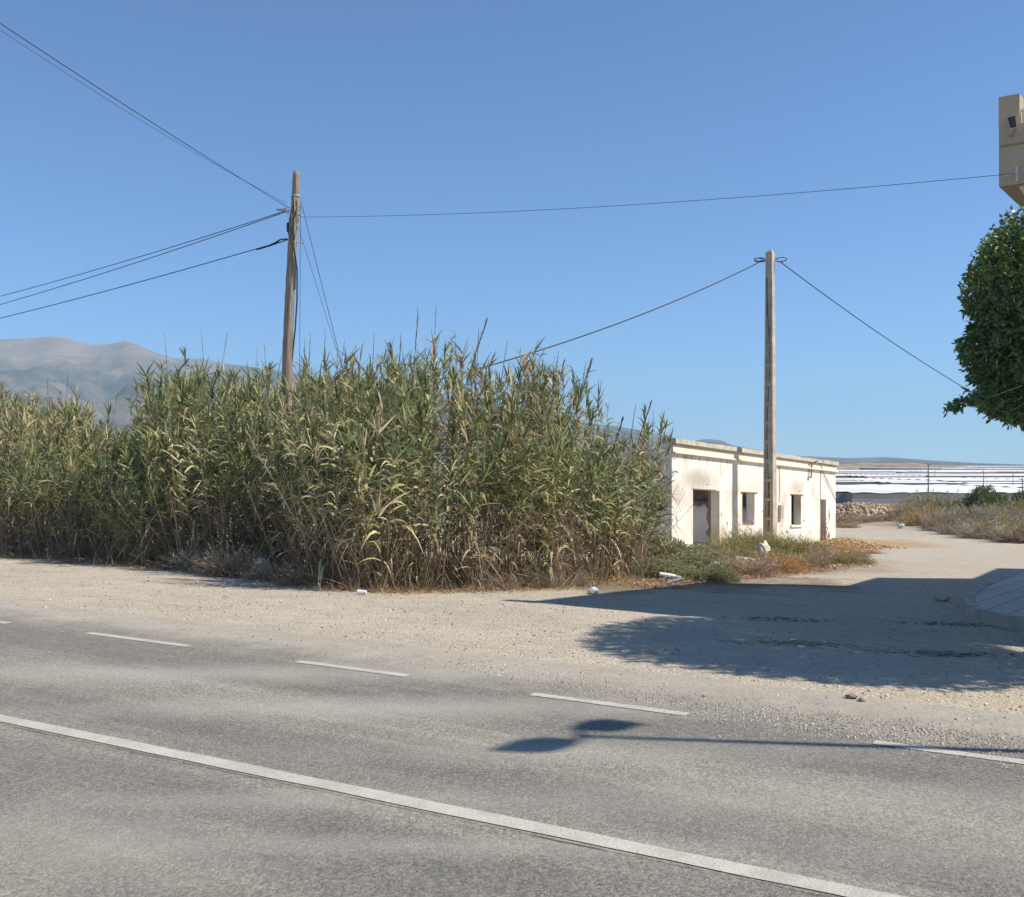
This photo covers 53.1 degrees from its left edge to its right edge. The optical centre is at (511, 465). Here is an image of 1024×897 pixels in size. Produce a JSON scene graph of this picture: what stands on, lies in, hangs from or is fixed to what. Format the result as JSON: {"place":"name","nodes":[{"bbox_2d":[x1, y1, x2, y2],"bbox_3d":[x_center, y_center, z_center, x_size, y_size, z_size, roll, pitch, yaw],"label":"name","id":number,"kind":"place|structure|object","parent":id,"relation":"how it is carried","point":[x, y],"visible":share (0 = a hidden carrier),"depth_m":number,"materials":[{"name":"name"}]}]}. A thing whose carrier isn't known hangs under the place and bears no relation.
{"place":"outdoors","nodes":[
{"label":"outdoors","id":0,"kind":"place"},
{"bbox_2d":[0,599,1023,896],"bbox_3d":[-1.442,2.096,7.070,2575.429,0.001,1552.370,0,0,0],"label":"road","id":1,"kind":"structure","parent":0,"point":[82,817],"depth_m":6.86,"materials":[{"name":"asphalt"}]},
{"bbox_2d":[84,632,192,646],"bbox_3d":[-4.520,2.091,12.332,1.833,0.001,0.130,0,0,31],"label":"road marking","id":2,"kind":"object","parent":1,"relation":"on","point":[140,639],"visible":1,"depth_m":12.31,"materials":[{"name":"paint"}]},
{"bbox_2d":[295,660,410,676],"bbox_3d":[-1.667,2.091,10.572,1.478,0.001,0.130,0,0,31],"label":"road marking","id":3,"kind":"object","parent":1,"relation":"on","point":[354,668],"visible":1,"depth_m":10.55,"materials":[{"name":"paint"}]},
{"bbox_2d":[0,714,905,896],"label":"road marking","id":4,"kind":"object","parent":1,"relation":"on","point":[747,870],"visible":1,"depth_m":6.07,"materials":[{"name":"paint"}]},
{"bbox_2d":[530,692,688,715],"bbox_3d":[0.831,2.091,8.998,1.508,0.001,0.129,0,0,31],"label":"road marking","id":5,"kind":"object","parent":1,"relation":"on","point":[613,704],"visible":1,"depth_m":8.96,"materials":[{"name":"paint"}]},
{"bbox_2d":[872,740,1023,763],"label":"road marking","id":6,"kind":"object","parent":1,"relation":"on","point":[962,753],"visible":1,"depth_m":7.46,"materials":[{"name":"paint"}]},
{"bbox_2d":[0,467,1023,713],"bbox_3d":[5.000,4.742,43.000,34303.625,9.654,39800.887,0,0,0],"label":"ground","id":7,"kind":"structure","parent":0,"point":[954,569],"depth_m":15.49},
{"bbox_2d":[0,536,61,555],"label":"weed clump","id":8,"kind":"object","parent":7,"relation":"on","point":[16,547],"visible":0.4,"depth_m":27.80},
{"bbox_2d":[40,537,105,558],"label":"weed clump","id":9,"kind":"object","parent":7,"relation":"on","point":[64,550],"visible":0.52,"depth_m":26.48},
{"bbox_2d":[82,541,135,560],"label":"weed clump","id":10,"kind":"object","parent":7,"relation":"on","point":[102,553],"visible":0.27,"depth_m":25.73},
{"bbox_2d":[122,538,188,566],"bbox_3d":[-8.463,2.125,24.833,1.711,0.790,2.083,0,0,39],"label":"weed clump","id":11,"kind":"object","parent":7,"relation":"on","point":[153,559],"visible":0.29,"depth_m":24.51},
{"bbox_2d":[148,540,222,569],"bbox_3d":[-7.542,2.132,23.939,2.150,0.790,1.952,0,0,14],"label":"weed clump","id":12,"kind":"object","parent":7,"relation":"on","point":[168,558],"visible":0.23,"depth_m":23.76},
{"bbox_2d":[163,540,250,572],"bbox_3d":[-6.826,2.072,23.227,2.240,0.905,1.946,0,0,-27],"label":"weed clump","id":13,"kind":"object","parent":7,"relation":"on","point":[188,563],"visible":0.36,"depth_m":22.91,"materials":[{"name":"plant"}]},
{"bbox_2d":[189,535,278,577],"bbox_3d":[-5.984,2.019,22.259,2.389,1.054,2.169,0,0,17],"label":"weed clump","id":14,"kind":"object","parent":7,"relation":"on","point":[226,567],"visible":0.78,"depth_m":21.87,"materials":[{"name":"plant"}]},
{"bbox_2d":[233,551,309,582],"bbox_3d":[-4.707,2.124,21.073,2.083,0.724,1.711,0,0,-25],"label":"weed clump","id":15,"kind":"object","parent":7,"relation":"on","point":[260,576],"visible":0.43,"depth_m":20.85,"materials":[{"name":"plant"}]},
{"bbox_2d":[276,171,303,560],"bbox_3d":[-5.531,-2.256,25.482,0.688,10.117,0.299,0,0,8],"label":"wooden pole","id":16,"kind":"object","parent":7,"relation":"on","point":[290,289],"visible":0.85,"depth_m":25.41,"materials":[{"name":"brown wood"}]},
{"bbox_2d":[0,242,277,318],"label":"overhead cable","id":17,"kind":"object","parent":16,"relation":"attached to","point":[137,282],"visible":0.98,"depth_m":28.42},
{"bbox_2d":[0,213,281,304],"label":"overhead cable","id":18,"kind":"object","parent":16,"relation":"attached to","point":[148,258],"visible":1,"depth_m":28.86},
{"bbox_2d":[2,212,280,295],"bbox_3d":[-28.118,-6.139,42.750,56.593,1.242,0.020,0,0,38],"label":"overhead cable","id":19,"kind":"object","parent":16,"relation":"attached to","point":[149,253],"visible":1,"depth_m":28.89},
{"bbox_2d":[2,31,285,202],"bbox_3d":[-7.627,-7.090,18.750,0.007,1.113,14.088,0,0,17],"label":"overhead cable","id":20,"kind":"object","parent":16,"relation":"attached to","point":[131,114],"visible":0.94,"depth_m":19.55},
{"bbox_2d":[0,23,288,207],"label":"overhead cable","id":21,"kind":"object","parent":16,"relation":"attached to","point":[133,110],"visible":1,"depth_m":19.21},
{"bbox_2d":[300,200,345,379],"bbox_3d":[-4.630,-4.329,25.050,1.571,4.571,0.015,0,0,35],"label":"overhead cable","id":22,"kind":"object","parent":16,"relation":"attached to","point":[322,287],"visible":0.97,"depth_m":25.05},
{"bbox_2d":[340,173,1014,216],"bbox_3d":[1.414,-5.426,20.925,16.089,1.533,0.010,0,0,35],"label":"overhead cable","id":23,"kind":"object","parent":16,"relation":"attached to","point":[693,200],"visible":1,"depth_m":19.43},
{"bbox_2d":[261,560,340,585],"bbox_3d":[-4.018,2.129,20.235,1.518,0.658,1.672,0,0,19],"label":"weed clump","id":24,"kind":"object","parent":7,"relation":"on","point":[289,576],"visible":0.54,"depth_m":19.97,"materials":[{"name":"plant"}]},
{"bbox_2d":[0,503,660,595],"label":"dry undergrowth","id":25,"kind":"object","parent":7,"relation":"on","point":[594,581],"visible":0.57,"depth_m":20.91,"materials":[{"name":"plant"}]},
{"bbox_2d":[0,330,692,591],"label":"reed bed","id":26,"kind":"object","parent":7,"relation":"on","point":[56,469],"visible":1,"depth_m":23.64,"materials":[{"name":"green plant"}]},
{"bbox_2d":[564,358,592,448],"bbox_3d":[1.511,-1.367,23.588,0.803,2.348,0.042,0,0,-17],"label":"reed spike","id":27,"kind":"object","parent":26,"relation":"attached to","point":[585,379],"visible":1,"depth_m":23.62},
{"bbox_2d":[466,569,523,590],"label":"weed clump","id":28,"kind":"object","parent":7,"relation":"on","point":[509,585],"visible":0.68,"depth_m":20.16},
{"bbox_2d":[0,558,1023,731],"bbox_3d":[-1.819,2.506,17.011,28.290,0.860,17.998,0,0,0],"label":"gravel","id":29,"kind":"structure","parent":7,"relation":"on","point":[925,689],"depth_m":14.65,"materials":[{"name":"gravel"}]},
{"bbox_2d":[516,565,566,587],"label":"weed clump","id":30,"kind":"object","parent":7,"relation":"on","point":[548,580],"visible":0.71,"depth_m":20.98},
{"bbox_2d":[559,568,596,586],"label":"weed clump","id":31,"kind":"object","parent":7,"relation":"on","point":[580,581],"visible":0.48,"depth_m":21.68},
{"bbox_2d":[625,556,670,577],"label":"bush","id":32,"kind":"object","parent":7,"relation":"on","point":[646,564],"visible":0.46,"depth_m":25.04,"materials":[{"name":"green plant"}]},
{"bbox_2d":[632,530,687,560],"bbox_3d":[4.186,2.623,29.093,2.007,1.567,2.117,0,0,-17],"label":"bush","id":33,"kind":"object","parent":7,"relation":"on","point":[670,536],"visible":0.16,"depth_m":28.82,"materials":[{"name":"green plant"}]},
{"bbox_2d":[637,540,700,564],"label":"bush","id":34,"kind":"object","parent":7,"relation":"on","point":[673,544],"visible":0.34,"depth_m":28.01,"materials":[{"name":"green plant"}]},
{"bbox_2d":[640,559,697,578],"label":"bush","id":35,"kind":"object","parent":7,"relation":"on","point":[671,563],"visible":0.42,"depth_m":24.80,"materials":[{"name":"green plant"}]},
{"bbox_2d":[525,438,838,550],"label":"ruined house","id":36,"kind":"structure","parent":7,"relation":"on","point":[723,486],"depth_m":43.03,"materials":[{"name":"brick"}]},
{"bbox_2d":[666,564,705,579],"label":"bush","id":37,"kind":"object","parent":7,"relation":"on","point":[685,570],"visible":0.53,"depth_m":24.25,"materials":[{"name":"green plant"}]},
{"bbox_2d":[664,549,718,569],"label":"bush","id":38,"kind":"object","parent":7,"relation":"on","point":[689,558],"visible":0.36,"depth_m":26.55,"materials":[{"name":"green plant"}]},
{"bbox_2d":[687,553,724,568],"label":"bush","id":39,"kind":"object","parent":7,"relation":"on","point":[716,558],"visible":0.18,"depth_m":27.06,"materials":[{"name":"green plant"}]},
{"bbox_2d":[683,543,729,555],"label":"bush","id":40,"kind":"object","parent":7,"relation":"on","point":[701,546],"visible":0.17,"depth_m":32.30,"materials":[{"name":"green plant"}]},
{"bbox_2d":[694,567,732,582],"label":"bush","id":41,"kind":"object","parent":7,"relation":"on","point":[707,572],"visible":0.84,"depth_m":23.79,"materials":[{"name":"green plant"}]},
{"bbox_2d":[701,561,736,580],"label":"bush","id":42,"kind":"object","parent":7,"relation":"on","point":[721,564],"visible":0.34,"depth_m":24.24,"materials":[{"name":"green plant"}]},
{"bbox_2d":[709,568,740,582],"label":"bush","id":43,"kind":"object","parent":7,"relation":"on","point":[735,576],"visible":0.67,"depth_m":23.89,"materials":[{"name":"green plant"}]},
{"bbox_2d":[704,527,755,555],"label":"weed bush","id":44,"kind":"object","parent":7,"relation":"on","point":[717,541],"visible":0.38,"depth_m":35.47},
{"bbox_2d":[589,561,881,588],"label":"straw litter","id":45,"kind":"object","parent":7,"relation":"on","point":[666,583],"visible":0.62,"depth_m":23.80,"materials":[{"name":"plant"}]},
{"bbox_2d":[715,540,758,558],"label":"weed bush","id":46,"kind":"object","parent":7,"relation":"on","point":[745,553],"visible":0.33,"depth_m":32.83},
{"bbox_2d":[712,522,763,549],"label":"weed bush","id":47,"kind":"object","parent":7,"relation":"on","point":[738,533],"visible":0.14,"depth_m":36.80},
{"bbox_2d":[715,553,769,574],"bbox_3d":[5.854,2.587,26.308,1.911,0.724,1.735,0,0,9],"label":"dry brush","id":48,"kind":"object","parent":7,"relation":"on","point":[747,567],"visible":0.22,"depth_m":26.25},
{"bbox_2d":[725,550,782,577],"bbox_3d":[6.170,2.554,26.072,1.735,0.790,1.911,0,0,32],"label":"dry brush","id":49,"kind":"object","parent":7,"relation":"on","point":[746,570],"visible":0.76,"depth_m":25.88,"materials":[{"name":"plant"}]},
{"bbox_2d":[727,525,784,557],"bbox_3d":[8.609,2.712,36.390,2.306,1.288,2.524,0,0,-23],"label":"weed bush","id":50,"kind":"object","parent":7,"relation":"on","point":[763,539],"visible":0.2,"depth_m":36.01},
{"bbox_2d":[756,540,769,557],"bbox_3d":[7.835,2.614,31.973,0.395,0.579,0.582,0,0,28],"label":"white debris","id":51,"kind":"object","parent":7,"relation":"on","point":[762,546],"visible":0.84,"depth_m":31.80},
{"bbox_2d":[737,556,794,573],"bbox_3d":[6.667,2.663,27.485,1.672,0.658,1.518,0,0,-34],"label":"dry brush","id":52,"kind":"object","parent":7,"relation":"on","point":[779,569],"visible":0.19,"depth_m":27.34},
{"bbox_2d":[746,524,792,552],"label":"weed bush","id":53,"kind":"object","parent":7,"relation":"on","point":[775,537],"visible":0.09,"depth_m":37.66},
{"bbox_2d":[754,250,786,535],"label":"concrete pole","id":54,"kind":"object","parent":7,"relation":"on","point":[769,488],"visible":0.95,"depth_m":41.60,"materials":[{"name":"concrete"}]},
{"bbox_2d":[292,260,762,415],"bbox_3d":[2.295,-4.805,33.761,0.044,7.122,22.456,0,0,45],"label":"overhead cable","id":55,"kind":"object","parent":54,"relation":"attached to","point":[613,324],"visible":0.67,"depth_m":35.03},
{"bbox_2d":[782,263,972,392],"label":"overhead cable","id":56,"kind":"object","parent":54,"relation":"attached to","point":[869,326],"visible":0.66,"depth_m":47.11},
{"bbox_2d":[752,544,796,560],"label":"weed bush","id":57,"kind":"object","parent":7,"relation":"on","point":[776,550],"visible":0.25,"depth_m":33.97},
{"bbox_2d":[748,548,814,573],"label":"dry grass","id":58,"kind":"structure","parent":7,"relation":"on","point":[790,568],"depth_m":27.73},
{"bbox_2d":[761,527,809,554],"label":"weed bush","id":59,"kind":"object","parent":7,"relation":"on","point":[792,542],"visible":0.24,"depth_m":36.99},
{"bbox_2d":[767,530,830,555],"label":"weed bush","id":60,"kind":"object","parent":7,"relation":"on","point":[791,547],"visible":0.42,"depth_m":36.53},
{"bbox_2d":[790,552,834,566],"bbox_3d":[9.004,2.820,30.952,1.684,0.663,1.725,0,0,5],"label":"dry brush","id":61,"kind":"object","parent":7,"relation":"on","point":[821,561],"visible":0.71,"depth_m":30.74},
{"bbox_2d":[801,539,835,554],"bbox_3d":[10.504,2.916,35.157,1.444,0.929,1.478,0,0,-10],"label":"dry brush","id":62,"kind":"object","parent":7,"relation":"on","point":[817,550],"visible":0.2,"depth_m":35.06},
{"bbox_2d":[803,545,850,564],"bbox_3d":[10.095,2.918,32.859,1.911,0.724,1.735,0,0,33],"label":"dry brush","id":63,"kind":"object","parent":7,"relation":"on","point":[831,557],"visible":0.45,"depth_m":32.83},
{"bbox_2d":[812,545,864,561],"bbox_3d":[10.575,2.929,33.656,1.911,0.790,1.735,0,0,-24],"label":"dry brush","id":64,"kind":"object","parent":7,"relation":"on","point":[849,552],"visible":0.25,"depth_m":33.49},
{"bbox_2d":[836,490,846,502],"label":"greenhouse","id":65,"kind":"object","parent":7,"relation":"on","point":[839,496],"visible":0.02,"depth_m":257.02,"materials":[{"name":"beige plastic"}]},
{"bbox_2d":[828,549,865,564],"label":"weed bush","id":66,"kind":"object","parent":7,"relation":"on","point":[853,561],"visible":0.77,"depth_m":32.44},
{"bbox_2d":[836,512,858,524],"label":"scrub","id":67,"kind":"object","parent":7,"relation":"on","point":[840,519],"visible":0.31,"depth_m":70.71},
{"bbox_2d":[836,521,860,527],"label":"scrub","id":68,"kind":"object","parent":7,"relation":"on","point":[843,525],"visible":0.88,"depth_m":67.05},
{"bbox_2d":[806,537,906,549],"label":"rubble heap","id":69,"kind":"object","parent":7,"relation":"on","point":[854,541],"visible":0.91,"depth_m":45.04,"materials":[{"name":"stone"}]},
{"bbox_2d":[836,481,888,484],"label":"greenhouse","id":70,"kind":"object","parent":7,"relation":"on","point":[853,482],"visible":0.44,"depth_m":370.83,"materials":[{"name":"grey plastic"}]},
{"bbox_2d":[836,546,892,554],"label":"straw heap","id":71,"kind":"object","parent":7,"relation":"on","point":[867,550],"visible":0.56,"depth_m":40.09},
{"bbox_2d":[713,615,1020,658],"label":"dead leaves","id":72,"kind":"object","parent":7,"relation":"on","point":[923,653],"visible":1,"depth_m":12.96,"materials":[{"name":"plant"}]},
{"bbox_2d":[836,501,901,520],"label":"rubble heap","id":73,"kind":"object","parent":7,"relation":"on","point":[869,508],"visible":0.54,"depth_m":78.02,"materials":[{"name":"stone"}]},
{"bbox_2d":[836,487,909,503],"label":"greenhouse","id":74,"kind":"object","parent":7,"relation":"on","point":[858,495],"visible":0.34,"depth_m":250.05,"materials":[{"name":"beige plastic"}]},
{"bbox_2d":[837,474,915,477],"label":"greenhouse","id":75,"kind":"object","parent":7,"relation":"on","point":[859,475],"visible":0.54,"depth_m":522.59,"materials":[{"name":"beige plastic"}]},
{"bbox_2d":[847,478,936,481],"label":"greenhouse","id":76,"kind":"object","parent":7,"relation":"on","point":[888,480],"visible":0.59,"depth_m":390.90,"materials":[{"name":"beige plastic"}]},
{"bbox_2d":[884,501,928,519],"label":"dry bush","id":77,"kind":"object","parent":7,"relation":"on","point":[904,508],"visible":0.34,"depth_m":76.58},
{"bbox_2d":[891,508,934,525],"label":"dry bush","id":78,"kind":"object","parent":7,"relation":"on","point":[912,521],"visible":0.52,"depth_m":70.12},
{"bbox_2d":[860,468,967,469],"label":"greenhouse","id":79,"kind":"object","parent":7,"relation":"on","point":[913,468],"visible":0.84,"depth_m":1087.30,"materials":[{"name":"plastic"}]},
{"bbox_2d":[875,482,963,484],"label":"greenhouse","id":80,"kind":"object","parent":7,"relation":"on","point":[930,483],"visible":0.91,"depth_m":352.05,"materials":[{"name":"plastic"}]},
{"bbox_2d":[836,484,1004,502],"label":"greenhouse","id":81,"kind":"object","parent":7,"relation":"on","point":[910,490],"visible":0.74,"depth_m":265.20,"materials":[{"name":"plastic"}]},
{"bbox_2d":[899,488,965,510],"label":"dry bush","id":82,"kind":"object","parent":7,"relation":"on","point":[949,505],"visible":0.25,"depth_m":82.71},
{"bbox_2d":[845,473,1023,476],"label":"greenhouse","id":83,"kind":"object","parent":7,"relation":"on","point":[942,475],"visible":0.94,"depth_m":562.07,"materials":[{"name":"grey plastic"}]},
{"bbox_2d":[866,477,1023,481],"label":"greenhouse","id":84,"kind":"object","parent":7,"relation":"on","point":[950,479],"visible":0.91,"depth_m":407.57,"materials":[{"name":"plastic"}]},
{"bbox_2d":[918,503,971,530],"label":"dry bush","id":85,"kind":"object","parent":7,"relation":"on","point":[927,523],"visible":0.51,"depth_m":63.59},
{"bbox_2d":[908,489,983,510],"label":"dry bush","id":86,"kind":"object","parent":7,"relation":"on","point":[940,501],"visible":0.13,"depth_m":82.78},
{"bbox_2d":[896,472,996,473],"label":"greenhouse","id":87,"kind":"object","parent":7,"relation":"on","point":[954,472],"visible":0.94,"depth_m":673.18,"materials":[{"name":"beige plastic"}]},
{"bbox_2d":[874,470,1023,473],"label":"greenhouse","id":88,"kind":"object","parent":7,"relation":"on","point":[1010,472],"visible":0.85,"depth_m":700.34,"materials":[{"name":"plastic"}]},
{"bbox_2d":[921,514,979,534],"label":"dry bush","id":89,"kind":"object","parent":7,"relation":"on","point":[946,528],"visible":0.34,"depth_m":59.87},
{"bbox_2d":[883,484,1023,501],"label":"greenhouse","id":90,"kind":"object","parent":7,"relation":"on","point":[1010,491],"visible":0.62,"depth_m":292.37,"materials":[{"name":"plastic"}]},
{"bbox_2d":[926,501,1002,521],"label":"dry bush","id":91,"kind":"object","parent":7,"relation":"on","point":[961,512],"visible":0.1,"depth_m":64.63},
{"bbox_2d":[942,505,997,524],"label":"dry bush","id":92,"kind":"object","parent":7,"relation":"on","point":[984,514],"visible":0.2,"depth_m":63.34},
{"bbox_2d":[942,516,1023,539],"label":"dry bush","id":93,"kind":"object","parent":7,"relation":"on","point":[968,534],"visible":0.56,"depth_m":55.80,"materials":[{"name":"plant"}]},
{"bbox_2d":[961,484,1011,509],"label":"green bush","id":94,"kind":"object","parent":7,"relation":"on","point":[979,492],"visible":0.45,"depth_m":81.40,"materials":[{"name":"green plant"}]},
{"bbox_2d":[954,515,1023,538],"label":"dry bush","id":95,"kind":"object","parent":7,"relation":"on","point":[982,525],"visible":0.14,"depth_m":57.13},
{"bbox_2d":[969,507,1014,525],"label":"dry bush","id":96,"kind":"object","parent":7,"relation":"on","point":[991,516],"visible":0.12,"depth_m":62.56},
{"bbox_2d":[962,482,1023,483],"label":"greenhouse","id":97,"kind":"object","parent":7,"relation":"on","point":[994,482],"visible":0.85,"depth_m":359.35,"materials":[{"name":"plastic"}]},
{"bbox_2d":[964,569,1023,630],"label":"kerb","id":98,"kind":"structure","parent":7,"relation":"on","point":[975,611],"depth_m":16.20,"materials":[{"name":"concrete"}]},
{"bbox_2d":[964,483,1023,487],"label":"greenhouse","id":99,"kind":"object","parent":7,"relation":"on","point":[1001,485],"visible":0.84,"depth_m":335.21,"materials":[{"name":"plastic"}]},
{"bbox_2d":[967,468,1023,469],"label":"greenhouse","id":100,"kind":"object","parent":7,"relation":"on","point":[995,468],"visible":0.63,"depth_m":964.00,"materials":[{"name":"beige plastic"}]},
{"bbox_2d":[972,506,1023,528],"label":"dry bush","id":101,"kind":"object","parent":7,"relation":"on","point":[1004,517],"visible":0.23,"depth_m":57.81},
{"bbox_2d":[975,518,1023,543],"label":"dry bush","id":102,"kind":"object","parent":7,"relation":"on","point":[997,539],"visible":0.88,"depth_m":52.31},
{"bbox_2d":[981,492,1023,511],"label":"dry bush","id":103,"kind":"object","parent":7,"relation":"on","point":[1021,502],"visible":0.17,"depth_m":79.97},
{"bbox_2d":[989,519,1023,542],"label":"dry bush","id":104,"kind":"object","parent":7,"relation":"on","point":[1007,533],"visible":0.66,"depth_m":52.38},
{"bbox_2d":[0,336,1023,466],"bbox_3d":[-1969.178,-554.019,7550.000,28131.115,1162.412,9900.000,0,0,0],"label":"mountains","id":105,"kind":"structure","parent":0,"point":[98,375],"depth_m":7315.77,"materials":[{"name":"stone"}]},
{"bbox_2d":[0,0,1023,463],"label":"sky","id":106,"kind":"structure","parent":0,"point":[382,109],"materials":[{"name":"blue"}]},
{"bbox_2d":[429,655,1023,768],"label":"edge gravel","id":107,"kind":"structure","parent":0,"point":[848,726],"depth_m":8.28,"materials":[{"name":"gravel"}]},
{"bbox_2d":[836,465,889,469],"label":"greenhouse","id":108,"kind":"object","parent":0,"point":[848,467],"visible":0.17,"depth_m":1244.53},
{"bbox_2d":[839,463,975,467],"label":"distant hill","id":109,"kind":"structure","parent":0,"point":[904,465],"depth_m":1282.13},
{"bbox_2d":[974,572,1023,616],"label":"pavement","id":110,"kind":"structure","parent":0,"point":[1005,596],"depth_m":19.19,"materials":[{"name":"concrete"}]},
{"bbox_2d":[942,204,1023,431],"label":"tree","id":111,"kind":"object","parent":110,"relation":"on","point":[990,351],"visible":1,"depth_m":12.13,"materials":[{"name":"green plant"}]},
{"bbox_2d":[999,93,1023,207],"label":"tan building","id":112,"kind":"structure","parent":110,"relation":"on","point":[1011,133],"depth_m":16.61,"materials":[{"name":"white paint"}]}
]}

